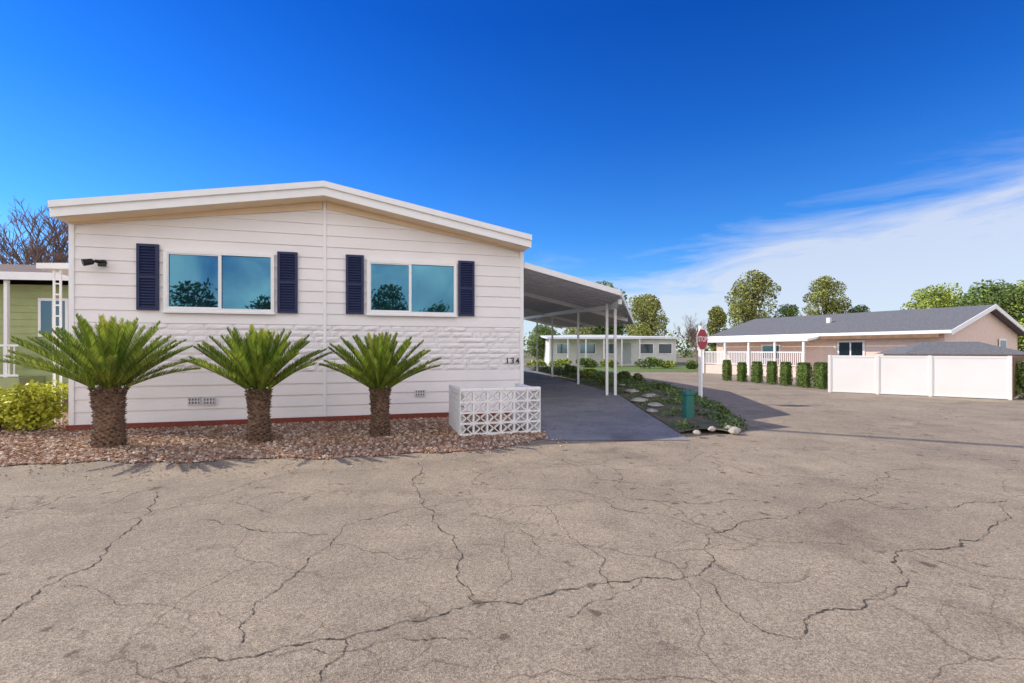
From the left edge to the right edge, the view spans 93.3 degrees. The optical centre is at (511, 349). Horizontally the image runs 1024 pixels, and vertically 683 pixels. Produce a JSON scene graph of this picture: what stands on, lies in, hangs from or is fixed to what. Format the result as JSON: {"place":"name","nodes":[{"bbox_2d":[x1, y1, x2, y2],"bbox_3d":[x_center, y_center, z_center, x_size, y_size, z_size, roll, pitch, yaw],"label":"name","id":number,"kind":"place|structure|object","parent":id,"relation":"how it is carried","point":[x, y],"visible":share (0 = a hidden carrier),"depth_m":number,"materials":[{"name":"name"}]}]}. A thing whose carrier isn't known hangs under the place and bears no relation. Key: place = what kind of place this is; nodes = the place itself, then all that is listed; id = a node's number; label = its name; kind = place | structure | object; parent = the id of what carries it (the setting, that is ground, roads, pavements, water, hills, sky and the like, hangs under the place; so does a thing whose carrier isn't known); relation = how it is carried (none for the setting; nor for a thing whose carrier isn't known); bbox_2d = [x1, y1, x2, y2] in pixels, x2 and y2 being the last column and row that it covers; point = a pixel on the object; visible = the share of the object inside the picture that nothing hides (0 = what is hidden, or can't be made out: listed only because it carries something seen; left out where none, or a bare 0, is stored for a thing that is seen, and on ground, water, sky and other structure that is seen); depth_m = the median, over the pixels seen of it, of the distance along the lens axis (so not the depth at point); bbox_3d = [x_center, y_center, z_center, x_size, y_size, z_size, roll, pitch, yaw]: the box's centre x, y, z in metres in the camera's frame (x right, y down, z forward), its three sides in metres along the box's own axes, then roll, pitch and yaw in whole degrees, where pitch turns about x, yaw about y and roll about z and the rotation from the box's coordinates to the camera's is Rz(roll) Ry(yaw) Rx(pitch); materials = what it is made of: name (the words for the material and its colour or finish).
{"place":"outdoors","nodes":[
{"label":"outdoors","id":0,"kind":"place"},
{"bbox_2d":[0,364,1023,682],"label":"road","id":1,"kind":"structure","parent":0,"point":[934,620],"depth_m":3.48,"materials":[{"name":"grey asphalt"}]},
{"bbox_2d":[0,400,566,478],"bbox_3d":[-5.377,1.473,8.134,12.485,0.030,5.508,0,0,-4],"label":"gravel","id":2,"kind":"structure","parent":1,"relation":"on","point":[75,454],"depth_m":7.66,"materials":[{"name":"brown gravel"}]},
{"bbox_2d":[0,387,27,430],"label":"leafy bush","id":3,"kind":"object","parent":2,"relation":"on","point":[8,424],"visible":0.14,"depth_m":8.91,"materials":[{"name":"green plant"}]},
{"bbox_2d":[0,264,67,398],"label":"neighbour home","id":4,"kind":"object","parent":2,"relation":"on","point":[26,301],"visible":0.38,"depth_m":14.40,"materials":[{"name":"green"}]},
{"bbox_2d":[38,298,67,336],"bbox_3d":[-13.739,-0.975,14.468,0.800,1.150,0.046,0,0,-8],"label":"window","id":5,"kind":"structure","parent":4,"relation":"in","point":[45,305],"depth_m":14.43,"materials":[{"name":"glass"}]},
{"bbox_2d":[0,198,67,264],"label":"bare tree","id":6,"kind":"object","parent":2,"relation":"on","point":[34,253],"visible":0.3,"depth_m":22.13,"materials":[{"name":"brown plant"}]},
{"bbox_2d":[0,379,67,430],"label":"leafy bush","id":7,"kind":"object","parent":2,"relation":"on","point":[35,404],"visible":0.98,"depth_m":8.71,"materials":[{"name":"yellow plant"}]},
{"bbox_2d":[36,263,67,422],"bbox_3d":[-10.057,-0.155,13.627,1.120,3.290,7.850,0,0,-15],"label":"side awning","id":8,"kind":"object","parent":2,"relation":"on","point":[60,269],"visible":0.23,"depth_m":9.86,"materials":[{"name":"white metal"}]},
{"bbox_2d":[0,312,200,447],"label":"sago palm","id":9,"kind":"object","parent":2,"relation":"on","point":[109,358],"visible":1,"depth_m":7.28,"materials":[{"name":"green plant"}]},
{"bbox_2d":[180,323,332,443],"bbox_3d":[-4.099,0.530,7.732,2.194,1.940,2.168,0,0,0],"label":"sago palm","id":10,"kind":"object","parent":2,"relation":"on","point":[257,361],"visible":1,"depth_m":7.61,"materials":[{"name":"green plant"}]},
{"bbox_2d":[48,181,531,430],"bbox_3d":[-6.038,-0.927,17.654,8.810,4.855,16.825,0,0,-15],"label":"mobile home","id":11,"kind":"object","parent":2,"relation":"on","point":[323,264],"visible":0.66,"depth_m":9.87,"materials":[{"name":"white paint"}]},
{"bbox_2d":[161,249,275,314],"bbox_3d":[-5.728,-1.320,9.488,1.974,1.209,0.078,0,0,-15],"label":"window","id":12,"kind":"structure","parent":11,"relation":"in","point":[210,282],"depth_m":9.49,"materials":[{"name":"blue glass"}]},
{"bbox_2d":[366,259,457,316],"bbox_3d":[-2.152,-1.324,10.475,1.945,1.185,0.078,0,0,-15],"label":"window","id":13,"kind":"structure","parent":11,"relation":"in","point":[394,288],"depth_m":10.47,"materials":[{"name":"blue glass"}]},
{"bbox_2d":[319,331,441,437],"bbox_3d":[-2.252,0.578,8.326,2.000,1.844,2.088,0,0,-33],"label":"sago palm","id":14,"kind":"object","parent":2,"relation":"on","point":[378,370],"visible":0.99,"depth_m":8.13,"materials":[{"name":"green plant"}]},
{"bbox_2d":[449,383,540,435],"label":"block wall","id":15,"kind":"structure","parent":2,"relation":"on","point":[525,402],"depth_m":8.59,"materials":[{"name":"white concrete"}]},
{"bbox_2d":[1,459,1023,681],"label":"road cracks","id":16,"kind":"object","parent":1,"relation":"on","point":[709,565],"visible":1,"depth_m":3.16,"materials":[{"name":"black asphalt"}]},
{"bbox_2d":[524,365,747,431],"bbox_3d":[4.140,1.279,21.255,4.896,0.418,25.195,0,0,-5],"label":"planting bed","id":17,"kind":"object","parent":1,"relation":"on","point":[702,422],"visible":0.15,"depth_m":11.18,"materials":[{"name":"green plant"}]},
{"bbox_2d":[564,364,576,372],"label":"garden shrub","id":18,"kind":"object","parent":17,"relation":"on","point":[569,368],"visible":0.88,"depth_m":21.73,"materials":[{"name":"green plant"}]},
{"bbox_2d":[583,368,595,378],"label":"garden shrub","id":19,"kind":"object","parent":17,"relation":"on","point":[589,373],"visible":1,"depth_m":19.06,"materials":[{"name":"green plant"}]},
{"bbox_2d":[597,374,610,383],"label":"garden shrub","id":20,"kind":"object","parent":17,"relation":"on","point":[601,378],"visible":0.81,"depth_m":16.31,"materials":[{"name":"green plant"}]},
{"bbox_2d":[618,371,630,381],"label":"garden shrub","id":21,"kind":"object","parent":17,"relation":"on","point":[624,375],"visible":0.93,"depth_m":18.02,"materials":[{"name":"green plant"}]},
{"bbox_2d":[624,389,638,392],"bbox_3d":[3.548,1.216,14.318,0.534,0.132,0.430,0,0,-43],"label":"garden rock","id":22,"kind":"object","parent":17,"relation":"on","point":[630,390],"visible":0.94,"depth_m":14.14,"materials":[{"name":"stone"}]},
{"bbox_2d":[633,373,643,381],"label":"garden shrub","id":23,"kind":"object","parent":17,"relation":"on","point":[638,376],"visible":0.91,"depth_m":18.07,"materials":[{"name":"green plant"}]},
{"bbox_2d":[631,397,647,401],"bbox_3d":[3.283,1.293,12.492,0.430,0.127,0.434,0,0,27],"label":"garden rock","id":24,"kind":"object","parent":17,"relation":"on","point":[638,399],"visible":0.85,"depth_m":12.34,"materials":[{"name":"stone"}]},
{"bbox_2d":[534,365,750,428],"bbox_3d":[3.767,1.194,18.785,5.184,0.679,20.257,0,0,0],"label":"ground cover","id":25,"kind":"object","parent":17,"relation":"on","point":[643,386],"visible":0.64,"depth_m":13.24,"materials":[{"name":"green plant"}]},
{"bbox_2d":[642,393,657,397],"bbox_3d":[3.763,1.252,13.182,0.512,0.124,0.380,0,0,-38],"label":"garden rock","id":26,"kind":"object","parent":17,"relation":"on","point":[647,395],"visible":0.82,"depth_m":13.04,"materials":[{"name":"stone"}]},
{"bbox_2d":[647,408,657,412],"bbox_3d":[3.170,1.363,10.888,0.267,0.089,0.354,0,0,5],"label":"garden rock","id":27,"kind":"object","parent":17,"relation":"on","point":[651,410],"visible":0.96,"depth_m":10.77,"materials":[{"name":"stone"}]},
{"bbox_2d":[647,402,663,406],"bbox_3d":[3.448,1.317,11.626,0.425,0.109,0.390,0,0,-36],"label":"garden rock","id":28,"kind":"object","parent":17,"relation":"on","point":[654,404],"visible":0.99,"depth_m":11.52,"materials":[{"name":"stone"}]},
{"bbox_2d":[656,382,668,389],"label":"garden shrub","id":29,"kind":"object","parent":17,"relation":"on","point":[662,385],"visible":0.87,"depth_m":15.46,"materials":[{"name":"green plant"}]},
{"bbox_2d":[681,391,694,417],"bbox_3d":[3.607,1.119,9.900,0.210,0.560,0.190,0,0,-15],"label":"utility box","id":30,"kind":"object","parent":17,"relation":"on","point":[687,404],"visible":0.94,"depth_m":9.83,"materials":[{"name":"green plastic"}]},
{"bbox_2d":[697,326,707,396],"bbox_3d":[5.328,0.377,13.625,0.600,2.120,0.113,0,0,-41],"label":"stop sign","id":31,"kind":"object","parent":17,"relation":"on","point":[702,339],"visible":0.99,"depth_m":13.61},
{"bbox_2d":[716,404,731,415],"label":"garden shrub","id":32,"kind":"object","parent":17,"relation":"on","point":[722,409],"visible":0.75,"depth_m":10.15,"materials":[{"name":"green plant"}]},
{"bbox_2d":[693,430,700,434],"bbox_3d":[3.163,1.411,8.266,0.129,0.084,0.129,0,0,28],"label":"garden rock","id":33,"kind":"object","parent":1,"relation":"on","point":[696,432],"visible":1,"depth_m":8.22,"materials":[{"name":"stone"}]},
{"bbox_2d":[708,426,715,430],"bbox_3d":[3.497,1.381,8.469,0.137,0.089,0.113,0,0,-22],"label":"garden rock","id":34,"kind":"object","parent":1,"relation":"on","point":[711,428],"visible":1,"depth_m":8.43,"materials":[{"name":"stone"}]},
{"bbox_2d":[722,359,731,380],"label":"clipped hedge","id":35,"kind":"object","parent":1,"relation":"on","point":[727,369],"visible":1,"depth_m":23.40,"materials":[{"name":"green plant"}]},
{"bbox_2d":[728,427,740,434],"bbox_3d":[3.954,1.433,8.572,0.205,0.140,0.190,0,0,-16],"label":"garden rock","id":36,"kind":"object","parent":1,"relation":"on","point":[734,430],"visible":1,"depth_m":8.51,"materials":[{"name":"stone"}]},
{"bbox_2d":[736,362,747,381],"bbox_3d":[10.801,1.026,22.685,0.390,0.949,0.388,0,0,-23],"label":"clipped hedge","id":37,"kind":"object","parent":1,"relation":"on","point":[741,370],"visible":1,"depth_m":22.58,"materials":[{"name":"green plant"}]},
{"bbox_2d":[750,361,763,382],"bbox_3d":[11.093,0.998,21.867,0.429,1.003,0.425,0,0,-28],"label":"clipped hedge","id":38,"kind":"object","parent":1,"relation":"on","point":[756,374],"visible":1,"depth_m":21.76,"materials":[{"name":"green plant"}]},
{"bbox_2d":[766,361,777,383],"bbox_3d":[11.332,0.985,21.051,0.385,1.029,0.388,0,0,-32],"label":"clipped hedge","id":39,"kind":"object","parent":1,"relation":"on","point":[771,373],"visible":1,"depth_m":20.95,"materials":[{"name":"green plant"}]},
{"bbox_2d":[779,361,792,385],"bbox_3d":[11.479,0.986,20.231,0.408,1.028,0.405,0,0,-19],"label":"clipped hedge","id":40,"kind":"object","parent":1,"relation":"on","point":[785,373],"visible":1,"depth_m":20.13,"materials":[{"name":"green plant"}]},
{"bbox_2d":[795,362,812,386],"bbox_3d":[11.739,0.988,19.419,0.498,1.023,0.501,0,0,-30],"label":"clipped hedge","id":41,"kind":"object","parent":1,"relation":"on","point":[803,373],"visible":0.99,"depth_m":19.29,"materials":[{"name":"green plant"}]},
{"bbox_2d":[812,362,827,388],"bbox_3d":[11.899,0.976,18.598,0.474,1.049,0.475,0,0,-22],"label":"clipped hedge","id":42,"kind":"object","parent":1,"relation":"on","point":[820,376],"visible":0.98,"depth_m":18.47,"materials":[{"name":"green plant"}]},
{"bbox_2d":[703,304,1023,377],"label":"long home","id":43,"kind":"object","parent":1,"relation":"on","point":[795,340],"visible":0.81,"depth_m":26.21,"materials":[{"name":"pink paint"}]},
{"bbox_2d":[761,344,780,359],"bbox_3d":[15.592,0.125,29.099,0.048,0.950,1.200,0,0,-30],"label":"window","id":44,"kind":"structure","parent":43,"relation":"in","point":[764,347],"depth_m":29.14,"materials":[{"name":"glass"}]},
{"bbox_2d":[837,340,864,355],"bbox_3d":[17.759,0.050,25.327,0.048,1.100,1.300,0,0,-30],"label":"window","id":45,"kind":"structure","parent":43,"relation":"in","point":[850,347],"depth_m":25.27,"materials":[{"name":"glass"}]},
{"bbox_2d":[999,339,1006,347],"bbox_3d":[25.894,-0.150,25.470,1.000,0.900,0.048,0,0,-30],"label":"window","id":46,"kind":"structure","parent":43,"relation":"in","point":[1002,342],"depth_m":25.44,"materials":[{"name":"glass"}]},
{"bbox_2d":[828,355,1011,399],"bbox_3d":[13.125,0.838,15.850,4.620,1.325,0.080,0,0,36],"label":"vinyl fence","id":47,"kind":"object","parent":1,"relation":"on","point":[990,377],"visible":1,"depth_m":15.65,"materials":[{"name":"white plastic"}]},
{"bbox_2d":[1012,356,1023,397],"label":"wooden fence","id":48,"kind":"object","parent":1,"relation":"on","point":[1015,360],"visible":0.55,"depth_m":14.72,"materials":[{"name":"brown wood"}]},
{"bbox_2d":[1015,360,1023,398],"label":"climbing shrub","id":49,"kind":"object","parent":1,"relation":"on","point":[1019,379],"visible":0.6,"depth_m":14.83,"materials":[{"name":"green plant"}]},
{"bbox_2d":[0,0,1023,349],"label":"sky","id":50,"kind":"structure","parent":0,"point":[673,151],"materials":[{"name":"blue"}]},
{"bbox_2d":[524,367,688,439],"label":"driveway","id":51,"kind":"structure","parent":0,"point":[571,410],"depth_m":10.50,"materials":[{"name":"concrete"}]},
{"bbox_2d":[524,262,633,394],"bbox_3d":[1.684,-0.919,20.838,7.660,4.442,17.871,0,0,-15],"label":"carport","id":52,"kind":"object","parent":51,"relation":"on","point":[552,298],"visible":0.63,"depth_m":15.10,"materials":[{"name":"white metal"}]},
{"bbox_2d":[539,366,697,371],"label":"lawn","id":53,"kind":"structure","parent":0,"point":[650,369],"depth_m":36.91,"materials":[{"name":"green plant"}]},
{"bbox_2d":[526,360,549,369],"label":"garden shrub","id":54,"kind":"object","parent":53,"relation":"on","point":[540,362],"visible":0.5,"depth_m":35.64,"materials":[{"name":"green plant"}]},
{"bbox_2d":[549,358,571,366],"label":"garden shrub","id":55,"kind":"object","parent":53,"relation":"on","point":[560,362],"visible":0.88,"depth_m":41.74,"materials":[{"name":"green plant"}]},
{"bbox_2d":[575,358,598,367],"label":"garden shrub","id":56,"kind":"object","parent":53,"relation":"on","point":[586,362],"visible":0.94,"depth_m":40.85,"materials":[{"name":"green plant"}]},
{"bbox_2d":[599,359,619,367],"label":"garden shrub","id":57,"kind":"object","parent":53,"relation":"on","point":[610,363],"visible":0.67,"depth_m":39.95,"materials":[{"name":"green plant"}]},
{"bbox_2d":[540,335,681,365],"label":"home","id":58,"kind":"object","parent":53,"relation":"on","point":[631,350],"visible":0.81,"depth_m":46.20,"materials":[{"name":"white paint"}]},
{"bbox_2d":[556,343,569,353],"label":"window","id":59,"kind":"structure","parent":58,"relation":"in","point":[561,348],"depth_m":45.99,"materials":[{"name":"glass"}]},
{"bbox_2d":[579,343,595,353],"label":"window","id":60,"kind":"structure","parent":58,"relation":"in","point":[591,347],"depth_m":46.06,"materials":[{"name":"glass"}]},
{"bbox_2d":[608,343,613,353],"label":"window","id":61,"kind":"structure","parent":58,"relation":"in","point":[610,345],"depth_m":46.14,"materials":[{"name":"glass"}]},
{"bbox_2d":[623,343,630,363],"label":"door","id":62,"kind":"structure","parent":58,"relation":"in","point":[626,346],"depth_m":46.21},
{"bbox_2d":[640,343,653,353],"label":"window","id":63,"kind":"structure","parent":58,"relation":"in","point":[645,348],"depth_m":46.27,"materials":[{"name":"grey glass"}]},
{"bbox_2d":[658,343,671,353],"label":"window","id":64,"kind":"structure","parent":58,"relation":"in","point":[663,348],"depth_m":46.32,"materials":[{"name":"grey glass"}]},
{"bbox_2d":[634,356,664,367],"bbox_3d":[11.086,0.999,38.960,2.493,1.022,1.287,0,0,0],"label":"garden shrub","id":65,"kind":"object","parent":53,"relation":"on","point":[651,361],"visible":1,"depth_m":38.79,"materials":[{"name":"green plant"}]},
{"bbox_2d":[660,360,676,367],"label":"garden shrub","id":66,"kind":"object","parent":53,"relation":"on","point":[668,363],"visible":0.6,"depth_m":39.41,"materials":[{"name":"green plant"}]},
{"bbox_2d":[663,312,711,362],"bbox_3d":[14.577,-0.825,40.327,3.330,4.655,3.661,0,0,0],"label":"bare tree","id":67,"kind":"object","parent":53,"relation":"on","point":[692,334],"visible":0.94,"depth_m":39.86,"materials":[{"name":"brown plant"}]},
{"bbox_2d":[684,360,697,368],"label":"garden shrub","id":68,"kind":"object","parent":53,"relation":"on","point":[691,364],"visible":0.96,"depth_m":37.62,"materials":[{"name":"green plant"}]},
{"bbox_2d":[524,350,715,363],"bbox_3d":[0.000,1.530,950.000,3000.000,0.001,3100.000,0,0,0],"label":"ground","id":69,"kind":"structure","parent":0,"point":[679,360],"depth_m":86.94,"materials":[{"name":"green plant"}]},
{"bbox_2d":[527,324,558,361],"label":"broadleaf tree","id":70,"kind":"object","parent":69,"relation":"on","point":[542,330],"visible":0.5,"depth_m":51.25,"materials":[{"name":"green plant"}]},
{"bbox_2d":[562,327,592,334],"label":"broadleaf tree","id":71,"kind":"object","parent":69,"relation":"on","point":[582,330],"visible":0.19,"depth_m":56.57,"materials":[{"name":"green plant"}]},
{"bbox_2d":[584,281,632,334],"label":"broadleaf tree","id":72,"kind":"object","parent":69,"relation":"on","point":[598,330],"visible":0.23,"depth_m":58.68,"materials":[{"name":"green plant"}]},
{"bbox_2d":[524,330,713,357],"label":"distant trees","id":73,"kind":"object","parent":69,"relation":"on","point":[688,353],"visible":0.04,"depth_m":97.67,"materials":[{"name":"green plant"}]},
{"bbox_2d":[623,294,669,335],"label":"broadleaf tree","id":74,"kind":"object","parent":69,"relation":"on","point":[644,310],"visible":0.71,"depth_m":53.10,"materials":[{"name":"green plant"}]},
{"bbox_2d":[706,305,727,362],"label":"broadleaf tree","id":75,"kind":"object","parent":69,"relation":"on","point":[717,318],"visible":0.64,"depth_m":57.62,"materials":[{"name":"green plant"}]},
{"bbox_2d":[724,269,780,327],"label":"broadleaf tree","id":76,"kind":"object","parent":69,"relation":"on","point":[749,298],"visible":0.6,"depth_m":61.09,"materials":[{"name":"green plant"}]},
{"bbox_2d":[773,304,801,317],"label":"broadleaf tree","id":77,"kind":"object","parent":69,"relation":"on","point":[792,310],"visible":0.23,"depth_m":59.32,"materials":[{"name":"green plant"}]},
{"bbox_2d":[802,275,852,315],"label":"broadleaf tree","id":78,"kind":"object","parent":69,"relation":"on","point":[824,293],"visible":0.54,"depth_m":65.17,"materials":[{"name":"green plant"}]},
{"bbox_2d":[849,304,870,312],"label":"broadleaf tree","id":79,"kind":"object","parent":69,"relation":"on","point":[857,308],"visible":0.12,"depth_m":63.53,"materials":[{"name":"green plant"}]},
{"bbox_2d":[900,282,962,309],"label":"broadleaf tree","id":80,"kind":"object","parent":69,"relation":"on","point":[936,298],"visible":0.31,"depth_m":51.17,"materials":[{"name":"green plant"}]},
{"bbox_2d":[955,279,1023,349],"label":"broadleaf tree","id":81,"kind":"object","parent":69,"relation":"on","point":[988,295],"visible":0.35,"depth_m":44.81,"materials":[{"name":"green plant"}]},
{"bbox_2d":[986,280,1023,355],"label":"broadleaf tree","id":82,"kind":"object","parent":69,"relation":"on","point":[1020,342],"visible":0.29,"depth_m":43.77,"materials":[{"name":"green plant"}]},
{"bbox_2d":[875,342,1023,356],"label":"garden shed","id":83,"kind":"structure","parent":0,"point":[951,349],"depth_m":19.01,"materials":[{"name":"grey"}]}
]}

